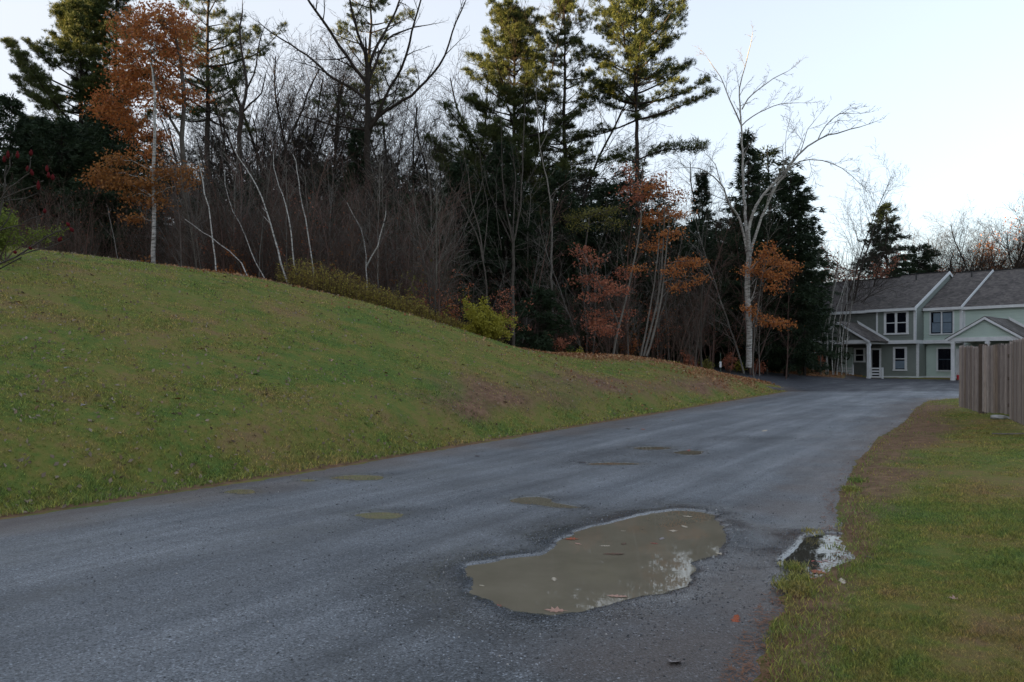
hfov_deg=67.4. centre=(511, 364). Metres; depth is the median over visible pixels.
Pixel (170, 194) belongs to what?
sapling
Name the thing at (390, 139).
bare tree
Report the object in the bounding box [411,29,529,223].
bare tree
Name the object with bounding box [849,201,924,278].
spruce tree
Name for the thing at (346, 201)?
sapling
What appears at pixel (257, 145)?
bare tree
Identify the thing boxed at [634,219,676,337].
sapling
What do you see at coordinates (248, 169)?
sapling
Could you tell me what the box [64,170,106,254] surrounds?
sapling
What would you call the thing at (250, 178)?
bare tree
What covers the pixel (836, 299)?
birch tree
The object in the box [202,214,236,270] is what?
hemlock tree
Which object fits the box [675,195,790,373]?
sapling
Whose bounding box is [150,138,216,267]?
sapling
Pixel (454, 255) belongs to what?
sapling
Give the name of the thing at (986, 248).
bare tree
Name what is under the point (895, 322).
window
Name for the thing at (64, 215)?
sapling
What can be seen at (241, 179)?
sapling
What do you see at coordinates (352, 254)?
sapling
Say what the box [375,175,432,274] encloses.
hemlock tree
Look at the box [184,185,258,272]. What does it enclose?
sapling
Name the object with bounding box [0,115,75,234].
hemlock tree
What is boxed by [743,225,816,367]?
hemlock tree
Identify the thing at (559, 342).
shrub
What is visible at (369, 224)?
sapling
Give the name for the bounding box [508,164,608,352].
hemlock tree
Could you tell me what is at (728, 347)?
sapling
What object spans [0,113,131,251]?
hemlock tree
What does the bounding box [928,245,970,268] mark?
bare tree
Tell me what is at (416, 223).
sapling
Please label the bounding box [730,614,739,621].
fallen leaf
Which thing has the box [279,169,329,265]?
sapling
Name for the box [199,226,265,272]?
sapling
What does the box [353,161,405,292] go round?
sapling
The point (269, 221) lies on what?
birch tree
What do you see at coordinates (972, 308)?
townhouse
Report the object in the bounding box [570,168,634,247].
hemlock tree
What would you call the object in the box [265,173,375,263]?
sapling
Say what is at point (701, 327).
sapling
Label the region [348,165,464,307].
sapling
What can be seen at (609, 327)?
maple tree
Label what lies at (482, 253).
maple tree
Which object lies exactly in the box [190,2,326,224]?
bare tree
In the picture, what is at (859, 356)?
window
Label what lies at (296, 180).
bare tree
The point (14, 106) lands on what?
hemlock tree
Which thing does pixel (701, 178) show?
hemlock tree
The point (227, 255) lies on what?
sapling
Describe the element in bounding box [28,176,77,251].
sapling
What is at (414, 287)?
sapling
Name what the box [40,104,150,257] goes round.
hemlock tree
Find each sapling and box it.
[0,182,53,247]
[2,181,72,248]
[23,179,58,247]
[24,187,68,250]
[26,202,48,247]
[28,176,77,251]
[35,226,62,250]
[37,205,77,250]
[44,180,103,251]
[57,211,103,253]
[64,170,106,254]
[77,216,115,256]
[79,223,132,256]
[96,164,198,263]
[99,204,117,258]
[113,199,169,262]
[114,214,138,259]
[115,147,208,266]
[119,176,170,259]
[124,174,219,268]
[128,213,182,263]
[130,156,265,261]
[136,121,226,264]
[140,209,163,257]
[145,139,211,259]
[145,195,213,256]
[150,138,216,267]
[151,155,229,268]
[156,144,227,268]
[156,162,270,262]
[157,145,225,265]
[157,175,225,266]
[157,202,206,262]
[161,202,246,274]
[163,121,220,267]
[163,189,227,267]
[164,195,223,264]
[165,115,239,268]
[167,193,192,266]
[169,181,238,269]
[172,183,241,260]
[175,147,300,272]
[178,119,237,262]
[178,190,204,267]
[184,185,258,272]
[189,201,219,269]
[191,112,267,270]
[192,146,252,270]
[196,170,261,270]
[196,233,257,270]
[198,173,289,278]
[199,135,284,270]
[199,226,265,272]
[201,104,326,276]
[202,182,259,273]
[205,224,244,272]
[207,170,311,251]
[211,152,274,270]
[212,130,256,270]
[219,175,339,274]
[219,247,248,273]
[221,113,324,280]
[221,200,285,281]
[221,209,279,278]
[222,158,261,271]
[226,228,290,279]
[227,174,287,270]
[230,173,277,276]
[233,151,285,277]
[236,165,355,266]
[243,155,326,280]
[243,188,328,248]
[245,153,386,262]
[245,187,277,277]
[252,109,312,270]
[256,154,304,278]
[256,165,334,280]
[257,155,301,266]
[258,172,368,274]
[264,173,319,278]
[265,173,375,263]
[267,186,343,255]
[267,198,310,283]
[279,123,342,267]
[279,147,359,262]
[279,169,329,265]
[286,161,329,262]
[293,154,361,271]
[293,164,376,268]
[299,181,331,262]
[300,185,369,280]
[301,168,379,261]
[303,161,351,243]
[304,141,354,266]
[312,129,400,281]
[313,141,414,274]
[314,218,384,276]
[318,173,396,291]
[318,229,376,291]
[319,181,400,278]
[321,224,374,283]
[323,189,388,274]
[325,148,430,272]
[334,183,426,294]
[335,150,405,294]
[335,235,374,290]
[339,190,435,296]
[341,174,394,275]
[343,148,404,278]
[346,138,419,297]
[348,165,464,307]
[348,181,460,299]
[351,207,414,284]
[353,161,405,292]
[362,128,445,306]
[364,158,500,306]
[366,168,478,305]
[369,199,465,311]
[370,237,431,302]
[374,166,481,309]
[385,173,460,262]
[388,175,468,315]
[390,169,457,295]
[390,213,461,309]
[392,187,457,283]
[393,138,472,313]
[393,142,471,312]
[393,271,430,312]
[406,219,479,315]
[411,183,462,317]
[416,269,473,319]
[424,196,484,321]
[425,143,494,305]
[428,193,500,314]
[429,171,469,280]
[437,287,470,322]
[438,295,461,321]
[443,221,478,302]
[444,180,503,314]
[460,247,517,309]
[484,222,554,343]
[497,170,577,335]
[500,251,532,346]
[504,167,554,319]
[508,169,557,301]
[519,186,571,307]
[521,214,618,352]
[533,264,569,341]
[544,261,587,351]
[551,280,585,351]
[558,281,606,352]
[561,234,601,350]
[576,267,643,351]
[577,299,623,353]
[581,323,602,352]
[583,272,611,353]
[591,193,647,340]
[591,227,643,353]
[599,196,653,352]
[602,301,659,354]
[604,227,654,353]
[607,219,697,357]
[614,232,648,354]
[617,200,662,354]
[618,321,641,354]
[625,224,692,351]
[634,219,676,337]
[634,303,681,358]
[636,300,679,358]
[640,231,674,358]
[641,232,685,360]
[643,243,690,356]
[644,226,716,352]
[649,231,739,362]
[654,260,720,362]
[663,184,757,363]
[668,278,713,355]
[669,245,736,363]
[672,199,730,367]
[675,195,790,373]
[675,287,718,365]
[680,247,742,369]
[697,277,723,367]
[704,206,791,374]
[705,322,745,369]
[717,214,789,353]
[722,286,762,372]
[737,280,772,375]
[744,205,790,372]
[767,257,807,378]
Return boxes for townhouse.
[812,271,952,378]
[923,268,1023,379]
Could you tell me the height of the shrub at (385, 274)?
4.098 m
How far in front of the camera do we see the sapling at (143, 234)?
30.69 m
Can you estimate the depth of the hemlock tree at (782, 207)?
52.63 m
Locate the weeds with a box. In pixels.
[274,258,503,342]
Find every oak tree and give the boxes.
[66,0,220,266]
[732,240,804,377]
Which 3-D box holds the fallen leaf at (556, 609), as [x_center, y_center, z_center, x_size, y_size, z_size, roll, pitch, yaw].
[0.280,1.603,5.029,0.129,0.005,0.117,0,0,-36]
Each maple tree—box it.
[404,132,501,305]
[477,86,576,345]
[555,201,639,351]
[562,159,652,353]
[620,168,713,355]
[818,241,906,282]
[914,263,964,274]
[953,205,1023,270]
[976,231,1014,268]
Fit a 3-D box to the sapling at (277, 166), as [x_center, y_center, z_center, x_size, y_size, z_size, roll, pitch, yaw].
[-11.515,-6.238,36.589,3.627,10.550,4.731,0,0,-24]
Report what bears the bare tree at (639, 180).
on the ground at (434, 414)
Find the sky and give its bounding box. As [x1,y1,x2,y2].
[0,0,1023,293]
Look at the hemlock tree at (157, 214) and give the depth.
38.41 m
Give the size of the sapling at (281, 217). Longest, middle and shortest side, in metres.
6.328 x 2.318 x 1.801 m
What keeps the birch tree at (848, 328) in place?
on the ground at (434, 414)
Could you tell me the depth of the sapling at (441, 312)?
30.54 m
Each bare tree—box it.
[124,61,315,237]
[137,43,352,213]
[151,9,381,210]
[162,106,338,203]
[164,5,424,202]
[171,23,290,191]
[174,63,264,222]
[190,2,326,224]
[200,151,341,222]
[203,152,357,228]
[212,8,326,201]
[214,0,269,237]
[222,78,359,214]
[235,42,363,196]
[243,156,404,232]
[244,0,469,275]
[251,38,412,259]
[259,20,383,211]
[270,55,441,208]
[272,24,470,246]
[273,39,376,189]
[277,88,424,203]
[285,53,461,227]
[310,40,456,193]
[315,102,524,253]
[327,55,487,242]
[332,44,487,253]
[373,74,456,213]
[375,69,454,214]
[388,154,535,238]
[408,45,535,183]
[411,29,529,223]
[517,123,683,255]
[534,67,601,343]
[596,142,703,243]
[646,210,732,315]
[652,137,736,271]
[678,159,799,264]
[801,141,921,370]
[814,211,920,288]
[885,214,955,270]
[898,220,955,270]
[900,212,1023,272]
[906,223,958,269]
[920,196,1023,274]
[921,203,1001,271]
[927,226,1000,270]
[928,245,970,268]
[931,236,981,271]
[938,230,979,271]
[940,225,1012,271]
[941,172,1023,275]
[942,220,1005,271]
[947,225,1000,268]
[954,209,1009,269]
[971,218,1023,269]
[980,217,1023,269]
[994,234,1023,269]
[1006,235,1023,268]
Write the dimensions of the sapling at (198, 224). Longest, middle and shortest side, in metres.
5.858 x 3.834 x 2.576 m
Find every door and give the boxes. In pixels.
[871,348,880,375]
[956,349,958,376]
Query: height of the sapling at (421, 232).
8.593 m
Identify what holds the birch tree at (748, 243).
on the ground at (434, 414)
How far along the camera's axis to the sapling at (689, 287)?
49.52 m
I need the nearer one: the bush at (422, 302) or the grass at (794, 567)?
the grass at (794, 567)
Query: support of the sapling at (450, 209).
on the ground at (434, 414)
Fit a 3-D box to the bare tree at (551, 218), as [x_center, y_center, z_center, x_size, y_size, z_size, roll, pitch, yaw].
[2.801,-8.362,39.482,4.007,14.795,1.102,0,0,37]
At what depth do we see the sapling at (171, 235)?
31.67 m
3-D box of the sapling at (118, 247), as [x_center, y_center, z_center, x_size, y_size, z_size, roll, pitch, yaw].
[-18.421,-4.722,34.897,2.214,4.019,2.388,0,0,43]
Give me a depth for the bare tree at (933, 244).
98.87 m
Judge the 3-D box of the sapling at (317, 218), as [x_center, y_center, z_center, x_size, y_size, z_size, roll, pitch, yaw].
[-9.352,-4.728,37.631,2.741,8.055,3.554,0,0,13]
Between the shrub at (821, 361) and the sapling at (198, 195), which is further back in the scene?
the shrub at (821, 361)
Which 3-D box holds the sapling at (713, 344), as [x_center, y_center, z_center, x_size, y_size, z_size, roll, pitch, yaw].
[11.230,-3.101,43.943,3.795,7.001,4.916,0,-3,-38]
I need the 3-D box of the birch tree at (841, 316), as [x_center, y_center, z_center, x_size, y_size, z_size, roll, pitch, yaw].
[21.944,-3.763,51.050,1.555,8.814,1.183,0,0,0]
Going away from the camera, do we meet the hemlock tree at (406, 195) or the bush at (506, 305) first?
the bush at (506, 305)
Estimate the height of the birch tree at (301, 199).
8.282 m
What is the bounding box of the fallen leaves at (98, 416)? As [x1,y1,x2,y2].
[0,246,779,526]
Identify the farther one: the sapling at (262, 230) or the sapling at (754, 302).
the sapling at (754, 302)
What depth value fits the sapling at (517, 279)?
39.45 m
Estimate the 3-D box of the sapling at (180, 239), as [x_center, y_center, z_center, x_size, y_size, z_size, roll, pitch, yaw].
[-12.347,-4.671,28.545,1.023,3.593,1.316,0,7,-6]
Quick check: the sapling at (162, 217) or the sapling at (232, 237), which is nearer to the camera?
the sapling at (232, 237)
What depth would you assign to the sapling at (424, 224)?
33.68 m
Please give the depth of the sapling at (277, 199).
31.22 m
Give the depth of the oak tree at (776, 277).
40.78 m
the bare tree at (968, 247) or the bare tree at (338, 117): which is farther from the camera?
the bare tree at (968, 247)
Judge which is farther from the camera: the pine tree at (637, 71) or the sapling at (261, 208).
the pine tree at (637, 71)
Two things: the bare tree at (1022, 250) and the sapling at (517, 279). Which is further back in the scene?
the bare tree at (1022, 250)
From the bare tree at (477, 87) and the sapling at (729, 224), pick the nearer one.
the sapling at (729, 224)
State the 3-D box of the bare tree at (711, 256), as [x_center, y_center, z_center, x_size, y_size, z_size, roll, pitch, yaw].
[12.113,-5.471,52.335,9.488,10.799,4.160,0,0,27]
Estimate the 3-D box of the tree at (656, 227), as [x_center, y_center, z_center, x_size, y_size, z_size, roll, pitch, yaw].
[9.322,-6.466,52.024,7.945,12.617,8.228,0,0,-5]
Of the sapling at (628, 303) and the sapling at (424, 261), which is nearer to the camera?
the sapling at (424, 261)
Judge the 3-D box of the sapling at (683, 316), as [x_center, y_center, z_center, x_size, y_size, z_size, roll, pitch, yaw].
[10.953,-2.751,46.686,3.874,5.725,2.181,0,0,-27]
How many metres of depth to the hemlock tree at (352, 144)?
43.65 m
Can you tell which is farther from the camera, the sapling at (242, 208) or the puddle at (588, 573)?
the sapling at (242, 208)
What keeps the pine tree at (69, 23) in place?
on the ground at (434, 414)
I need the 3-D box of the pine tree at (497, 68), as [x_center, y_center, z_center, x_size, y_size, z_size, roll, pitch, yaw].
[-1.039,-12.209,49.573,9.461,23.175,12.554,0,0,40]
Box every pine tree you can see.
[0,0,157,176]
[47,0,156,167]
[68,0,131,85]
[103,0,288,215]
[309,0,420,154]
[421,0,591,295]
[456,0,670,248]
[508,0,607,301]
[570,0,719,353]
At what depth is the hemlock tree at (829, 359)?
58.64 m
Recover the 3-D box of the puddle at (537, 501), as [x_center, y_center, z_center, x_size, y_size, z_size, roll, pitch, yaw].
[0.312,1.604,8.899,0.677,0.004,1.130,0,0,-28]
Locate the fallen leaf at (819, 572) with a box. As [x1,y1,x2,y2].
[811,570,827,573]
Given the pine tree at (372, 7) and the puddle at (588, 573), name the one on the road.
the puddle at (588, 573)
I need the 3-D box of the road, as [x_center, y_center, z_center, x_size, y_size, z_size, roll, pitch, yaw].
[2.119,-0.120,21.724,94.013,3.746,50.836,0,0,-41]
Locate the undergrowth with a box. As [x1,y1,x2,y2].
[0,148,741,364]
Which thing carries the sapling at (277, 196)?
on the ground at (434, 414)
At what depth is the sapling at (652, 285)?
45.10 m
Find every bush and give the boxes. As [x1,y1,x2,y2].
[0,201,68,262]
[406,290,432,311]
[458,296,518,340]
[490,286,533,341]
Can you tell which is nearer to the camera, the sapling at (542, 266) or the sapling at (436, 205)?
the sapling at (436, 205)
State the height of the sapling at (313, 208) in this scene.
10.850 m
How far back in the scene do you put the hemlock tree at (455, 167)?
42.70 m
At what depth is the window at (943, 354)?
55.33 m
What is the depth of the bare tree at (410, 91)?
51.85 m
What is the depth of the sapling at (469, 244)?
41.83 m
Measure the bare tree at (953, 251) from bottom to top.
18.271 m
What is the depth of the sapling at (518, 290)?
41.39 m
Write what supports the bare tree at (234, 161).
on the ground at (434, 414)
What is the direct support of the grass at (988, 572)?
on the ground at (434, 414)
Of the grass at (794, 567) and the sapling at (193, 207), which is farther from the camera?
the sapling at (193, 207)
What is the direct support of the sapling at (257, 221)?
on the ground at (434, 414)
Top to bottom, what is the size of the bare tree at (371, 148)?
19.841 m
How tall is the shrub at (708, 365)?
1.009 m
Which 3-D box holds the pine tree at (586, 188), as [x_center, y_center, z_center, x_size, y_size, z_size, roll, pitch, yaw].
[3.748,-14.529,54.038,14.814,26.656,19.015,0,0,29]
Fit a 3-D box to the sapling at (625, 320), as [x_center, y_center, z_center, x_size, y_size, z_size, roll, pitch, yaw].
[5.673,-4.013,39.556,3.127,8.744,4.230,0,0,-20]
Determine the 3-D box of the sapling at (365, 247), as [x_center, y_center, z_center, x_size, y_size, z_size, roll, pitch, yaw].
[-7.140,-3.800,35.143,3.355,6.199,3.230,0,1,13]
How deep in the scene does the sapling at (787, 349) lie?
43.86 m
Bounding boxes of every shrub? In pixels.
[137,255,162,263]
[226,261,274,280]
[258,189,365,282]
[301,237,430,298]
[319,251,357,280]
[414,280,461,322]
[547,334,576,352]
[680,350,697,366]
[698,356,719,368]
[722,352,739,372]
[734,362,744,372]
[754,359,767,373]
[814,352,824,373]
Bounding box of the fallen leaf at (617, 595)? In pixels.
[607,594,626,596]
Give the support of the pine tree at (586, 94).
on the ground at (434, 414)
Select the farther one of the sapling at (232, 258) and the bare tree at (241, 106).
the bare tree at (241, 106)
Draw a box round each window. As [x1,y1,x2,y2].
[853,348,865,361]
[883,311,908,334]
[892,347,906,370]
[929,310,953,334]
[936,347,950,370]
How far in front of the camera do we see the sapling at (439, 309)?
29.72 m
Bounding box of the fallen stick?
[992,433,1023,434]
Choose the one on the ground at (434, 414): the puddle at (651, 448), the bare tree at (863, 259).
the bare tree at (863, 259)
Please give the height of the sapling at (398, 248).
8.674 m
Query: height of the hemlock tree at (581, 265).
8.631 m
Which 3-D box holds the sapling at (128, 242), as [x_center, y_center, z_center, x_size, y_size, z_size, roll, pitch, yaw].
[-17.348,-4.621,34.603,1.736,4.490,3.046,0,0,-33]
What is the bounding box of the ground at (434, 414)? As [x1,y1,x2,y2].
[0,248,1023,681]
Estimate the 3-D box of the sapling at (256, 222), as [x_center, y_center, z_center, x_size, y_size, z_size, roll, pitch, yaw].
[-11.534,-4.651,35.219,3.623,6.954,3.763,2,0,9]
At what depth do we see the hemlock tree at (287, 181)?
58.89 m
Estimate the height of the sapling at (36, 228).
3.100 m
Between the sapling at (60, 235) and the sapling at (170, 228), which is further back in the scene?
the sapling at (170, 228)
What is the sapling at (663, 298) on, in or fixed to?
on the ground at (434, 414)
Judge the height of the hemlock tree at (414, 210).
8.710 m
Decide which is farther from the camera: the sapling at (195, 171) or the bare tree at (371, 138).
the bare tree at (371, 138)
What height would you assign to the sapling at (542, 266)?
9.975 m
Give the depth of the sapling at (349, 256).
29.75 m
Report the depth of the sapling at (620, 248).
46.44 m
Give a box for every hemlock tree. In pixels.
[0,92,58,241]
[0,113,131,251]
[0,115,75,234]
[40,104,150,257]
[48,112,168,263]
[106,172,213,263]
[126,154,181,242]
[137,131,180,244]
[180,136,234,201]
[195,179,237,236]
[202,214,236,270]
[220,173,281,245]
[226,189,288,247]
[249,165,305,203]
[287,162,362,244]
[291,163,345,224]
[336,123,382,266]
[373,191,452,312]
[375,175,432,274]
[380,192,467,318]
[401,170,436,217]
[411,200,485,318]
[417,146,456,188]
[417,155,517,341]
[418,231,475,321]
[419,175,520,321]
[456,138,566,350]
[463,188,529,315]
[486,182,568,298]
[506,284,575,351]
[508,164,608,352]
[519,210,560,334]
[528,169,591,259]
[529,208,574,280]
[549,225,595,301]
[554,144,602,233]
[554,214,603,282]
[554,224,616,352]
[556,184,653,354]
[562,179,654,355]
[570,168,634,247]
[572,247,637,353]
[587,195,680,359]
[603,156,671,261]
[603,175,683,320]
[605,228,673,358]
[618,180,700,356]
[643,234,709,362]
[644,217,706,356]
[650,217,743,364]
[667,222,716,357]
[688,228,738,358]
[689,169,718,272]
[699,128,789,371]
[703,226,742,358]
[705,215,743,264]
[706,232,768,367]
[720,144,836,290]
[721,172,831,360]
[721,240,810,364]
[737,171,840,375]
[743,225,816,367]
[769,202,854,371]
[782,281,837,374]
[812,291,844,369]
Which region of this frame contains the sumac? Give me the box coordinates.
[0,150,75,268]
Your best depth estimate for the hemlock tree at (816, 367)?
49.23 m
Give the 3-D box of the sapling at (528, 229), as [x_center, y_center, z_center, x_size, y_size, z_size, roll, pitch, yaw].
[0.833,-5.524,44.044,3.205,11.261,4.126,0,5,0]
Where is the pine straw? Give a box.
[719,403,923,681]
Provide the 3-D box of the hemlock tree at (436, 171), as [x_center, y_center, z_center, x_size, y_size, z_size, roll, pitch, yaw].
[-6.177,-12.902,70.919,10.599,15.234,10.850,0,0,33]
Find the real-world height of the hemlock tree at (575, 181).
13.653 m
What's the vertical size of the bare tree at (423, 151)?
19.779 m
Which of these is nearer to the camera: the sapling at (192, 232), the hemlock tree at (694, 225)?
the sapling at (192, 232)
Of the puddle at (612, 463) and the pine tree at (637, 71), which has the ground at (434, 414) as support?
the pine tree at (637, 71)
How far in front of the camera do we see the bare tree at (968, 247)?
86.60 m
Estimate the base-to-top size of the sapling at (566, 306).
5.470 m
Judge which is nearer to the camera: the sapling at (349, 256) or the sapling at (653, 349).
the sapling at (349, 256)
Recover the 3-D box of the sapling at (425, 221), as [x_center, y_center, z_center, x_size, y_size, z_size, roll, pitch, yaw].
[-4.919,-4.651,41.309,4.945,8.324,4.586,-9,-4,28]
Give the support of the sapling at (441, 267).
on the ground at (434, 414)
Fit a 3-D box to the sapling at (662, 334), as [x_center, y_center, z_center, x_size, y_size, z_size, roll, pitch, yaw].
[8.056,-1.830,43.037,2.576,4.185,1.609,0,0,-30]
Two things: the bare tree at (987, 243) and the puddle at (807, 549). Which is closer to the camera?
the puddle at (807, 549)
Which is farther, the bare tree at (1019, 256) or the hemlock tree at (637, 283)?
the bare tree at (1019, 256)
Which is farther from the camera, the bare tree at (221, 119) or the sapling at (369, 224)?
the bare tree at (221, 119)
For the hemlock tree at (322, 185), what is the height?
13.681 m
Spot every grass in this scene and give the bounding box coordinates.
[759,398,1023,681]
[768,476,867,598]
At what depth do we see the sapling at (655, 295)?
41.57 m
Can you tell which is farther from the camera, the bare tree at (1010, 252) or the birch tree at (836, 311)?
the bare tree at (1010, 252)
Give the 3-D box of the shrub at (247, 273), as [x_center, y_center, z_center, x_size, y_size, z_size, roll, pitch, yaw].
[-10.114,-3.240,29.728,1.792,1.503,1.068,0,0,-36]
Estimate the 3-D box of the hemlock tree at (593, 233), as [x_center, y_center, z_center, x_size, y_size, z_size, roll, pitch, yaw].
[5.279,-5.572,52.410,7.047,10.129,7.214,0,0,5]
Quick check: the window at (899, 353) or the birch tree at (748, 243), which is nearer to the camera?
the birch tree at (748, 243)
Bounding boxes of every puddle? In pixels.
[225,489,254,493]
[301,479,314,481]
[331,475,383,479]
[355,512,403,518]
[465,510,726,614]
[510,497,580,507]
[589,462,638,464]
[635,447,669,449]
[673,450,702,454]
[783,534,854,576]
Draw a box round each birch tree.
[74,58,208,263]
[183,59,216,270]
[213,89,264,277]
[218,56,288,284]
[263,81,297,278]
[282,78,313,272]
[337,187,391,287]
[668,25,886,367]
[820,236,838,374]
[825,236,848,372]
[827,248,839,374]
[830,241,852,374]
[830,257,854,374]
[831,239,862,374]
[833,236,852,374]
[842,241,858,360]
[845,251,863,374]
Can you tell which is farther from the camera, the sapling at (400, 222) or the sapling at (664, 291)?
the sapling at (664, 291)
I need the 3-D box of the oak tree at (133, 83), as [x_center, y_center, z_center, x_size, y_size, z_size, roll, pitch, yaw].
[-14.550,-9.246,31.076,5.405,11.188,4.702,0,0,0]
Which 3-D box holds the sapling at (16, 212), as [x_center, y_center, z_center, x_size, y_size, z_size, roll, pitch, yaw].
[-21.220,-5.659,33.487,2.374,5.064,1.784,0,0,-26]
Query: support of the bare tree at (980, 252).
on the ground at (434, 414)
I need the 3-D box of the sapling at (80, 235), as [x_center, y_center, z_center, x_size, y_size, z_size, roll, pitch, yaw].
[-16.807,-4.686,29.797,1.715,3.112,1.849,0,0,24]
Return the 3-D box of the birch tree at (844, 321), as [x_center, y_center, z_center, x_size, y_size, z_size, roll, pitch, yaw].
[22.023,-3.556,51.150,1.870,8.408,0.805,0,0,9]
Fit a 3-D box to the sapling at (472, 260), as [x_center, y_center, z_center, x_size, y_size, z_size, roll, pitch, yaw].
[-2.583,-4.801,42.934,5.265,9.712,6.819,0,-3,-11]
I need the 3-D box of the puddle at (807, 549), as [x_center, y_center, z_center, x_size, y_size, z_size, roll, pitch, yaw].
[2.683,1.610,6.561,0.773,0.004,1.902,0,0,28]
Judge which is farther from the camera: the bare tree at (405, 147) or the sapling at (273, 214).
the bare tree at (405, 147)
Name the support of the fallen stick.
on the ground at (434, 414)
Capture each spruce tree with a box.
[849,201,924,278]
[899,242,941,274]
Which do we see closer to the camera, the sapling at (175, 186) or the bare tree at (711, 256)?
the sapling at (175, 186)
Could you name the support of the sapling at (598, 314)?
on the ground at (434, 414)
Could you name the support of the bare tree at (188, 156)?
on the ground at (434, 414)
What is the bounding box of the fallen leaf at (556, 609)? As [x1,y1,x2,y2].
[544,607,567,612]
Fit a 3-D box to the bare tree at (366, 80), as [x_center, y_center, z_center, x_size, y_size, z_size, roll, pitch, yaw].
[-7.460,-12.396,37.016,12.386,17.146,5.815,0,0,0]
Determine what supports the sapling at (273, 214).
on the ground at (434, 414)
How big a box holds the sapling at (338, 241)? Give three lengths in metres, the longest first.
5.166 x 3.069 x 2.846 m
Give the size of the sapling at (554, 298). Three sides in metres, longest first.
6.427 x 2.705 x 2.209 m
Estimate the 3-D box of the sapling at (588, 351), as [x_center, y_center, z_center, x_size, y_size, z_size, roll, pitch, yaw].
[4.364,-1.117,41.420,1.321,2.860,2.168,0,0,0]
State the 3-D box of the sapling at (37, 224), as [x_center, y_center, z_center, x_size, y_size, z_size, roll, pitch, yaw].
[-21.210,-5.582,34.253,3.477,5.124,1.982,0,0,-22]
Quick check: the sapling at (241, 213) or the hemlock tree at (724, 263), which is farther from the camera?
the hemlock tree at (724, 263)
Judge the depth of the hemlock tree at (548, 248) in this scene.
52.35 m
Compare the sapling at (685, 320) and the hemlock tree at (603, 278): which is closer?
the sapling at (685, 320)
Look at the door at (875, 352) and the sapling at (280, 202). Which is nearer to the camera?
the sapling at (280, 202)
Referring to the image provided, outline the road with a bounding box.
[0,365,958,681]
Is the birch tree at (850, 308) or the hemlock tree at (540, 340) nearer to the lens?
the hemlock tree at (540, 340)
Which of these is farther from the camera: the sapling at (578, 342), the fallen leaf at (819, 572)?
the sapling at (578, 342)
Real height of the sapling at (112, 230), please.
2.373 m
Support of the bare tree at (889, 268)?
on the ground at (434, 414)
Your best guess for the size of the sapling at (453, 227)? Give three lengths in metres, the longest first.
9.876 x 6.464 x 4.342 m
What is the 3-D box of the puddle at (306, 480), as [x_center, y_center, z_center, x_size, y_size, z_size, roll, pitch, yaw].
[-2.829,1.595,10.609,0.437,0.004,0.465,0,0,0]
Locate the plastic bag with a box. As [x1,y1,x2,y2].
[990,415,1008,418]
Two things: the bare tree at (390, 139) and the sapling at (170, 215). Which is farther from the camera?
the bare tree at (390, 139)
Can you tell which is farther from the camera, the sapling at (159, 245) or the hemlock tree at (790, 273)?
the hemlock tree at (790, 273)
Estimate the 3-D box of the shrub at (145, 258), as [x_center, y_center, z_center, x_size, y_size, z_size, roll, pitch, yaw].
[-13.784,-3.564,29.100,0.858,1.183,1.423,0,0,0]
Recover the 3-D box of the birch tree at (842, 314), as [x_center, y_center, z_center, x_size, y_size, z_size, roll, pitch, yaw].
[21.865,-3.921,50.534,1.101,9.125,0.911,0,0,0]
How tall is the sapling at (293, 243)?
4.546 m
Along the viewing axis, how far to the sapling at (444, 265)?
30.05 m
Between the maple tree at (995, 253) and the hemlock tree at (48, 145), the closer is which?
the hemlock tree at (48, 145)
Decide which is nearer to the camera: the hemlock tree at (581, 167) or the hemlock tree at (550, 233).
the hemlock tree at (550, 233)
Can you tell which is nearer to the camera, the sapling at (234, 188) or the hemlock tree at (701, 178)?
the sapling at (234, 188)
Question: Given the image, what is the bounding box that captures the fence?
[959,338,1023,424]
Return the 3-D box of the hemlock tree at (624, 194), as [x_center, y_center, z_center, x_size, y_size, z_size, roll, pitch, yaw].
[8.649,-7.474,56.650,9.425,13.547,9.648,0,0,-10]
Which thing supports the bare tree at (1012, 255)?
on the ground at (434, 414)
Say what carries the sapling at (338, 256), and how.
on the ground at (434, 414)
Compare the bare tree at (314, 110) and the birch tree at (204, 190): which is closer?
the birch tree at (204, 190)
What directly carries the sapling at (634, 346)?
on the ground at (434, 414)
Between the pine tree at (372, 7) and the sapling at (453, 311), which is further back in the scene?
the pine tree at (372, 7)
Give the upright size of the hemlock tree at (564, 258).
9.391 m
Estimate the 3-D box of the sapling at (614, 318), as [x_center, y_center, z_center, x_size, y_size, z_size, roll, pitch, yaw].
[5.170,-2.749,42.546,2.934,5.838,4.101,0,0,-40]
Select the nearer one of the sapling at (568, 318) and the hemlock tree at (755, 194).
the sapling at (568, 318)
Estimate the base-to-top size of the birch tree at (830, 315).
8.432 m
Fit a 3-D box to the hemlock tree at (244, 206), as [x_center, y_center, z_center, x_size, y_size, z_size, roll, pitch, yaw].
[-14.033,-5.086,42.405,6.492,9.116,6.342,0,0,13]
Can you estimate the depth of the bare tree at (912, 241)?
104.17 m
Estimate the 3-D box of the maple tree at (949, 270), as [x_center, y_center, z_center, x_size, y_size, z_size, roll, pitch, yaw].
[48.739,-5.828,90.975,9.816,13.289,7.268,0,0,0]
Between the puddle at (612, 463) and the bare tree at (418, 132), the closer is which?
the puddle at (612, 463)
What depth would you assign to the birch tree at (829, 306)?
49.88 m
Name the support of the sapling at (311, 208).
on the ground at (434, 414)

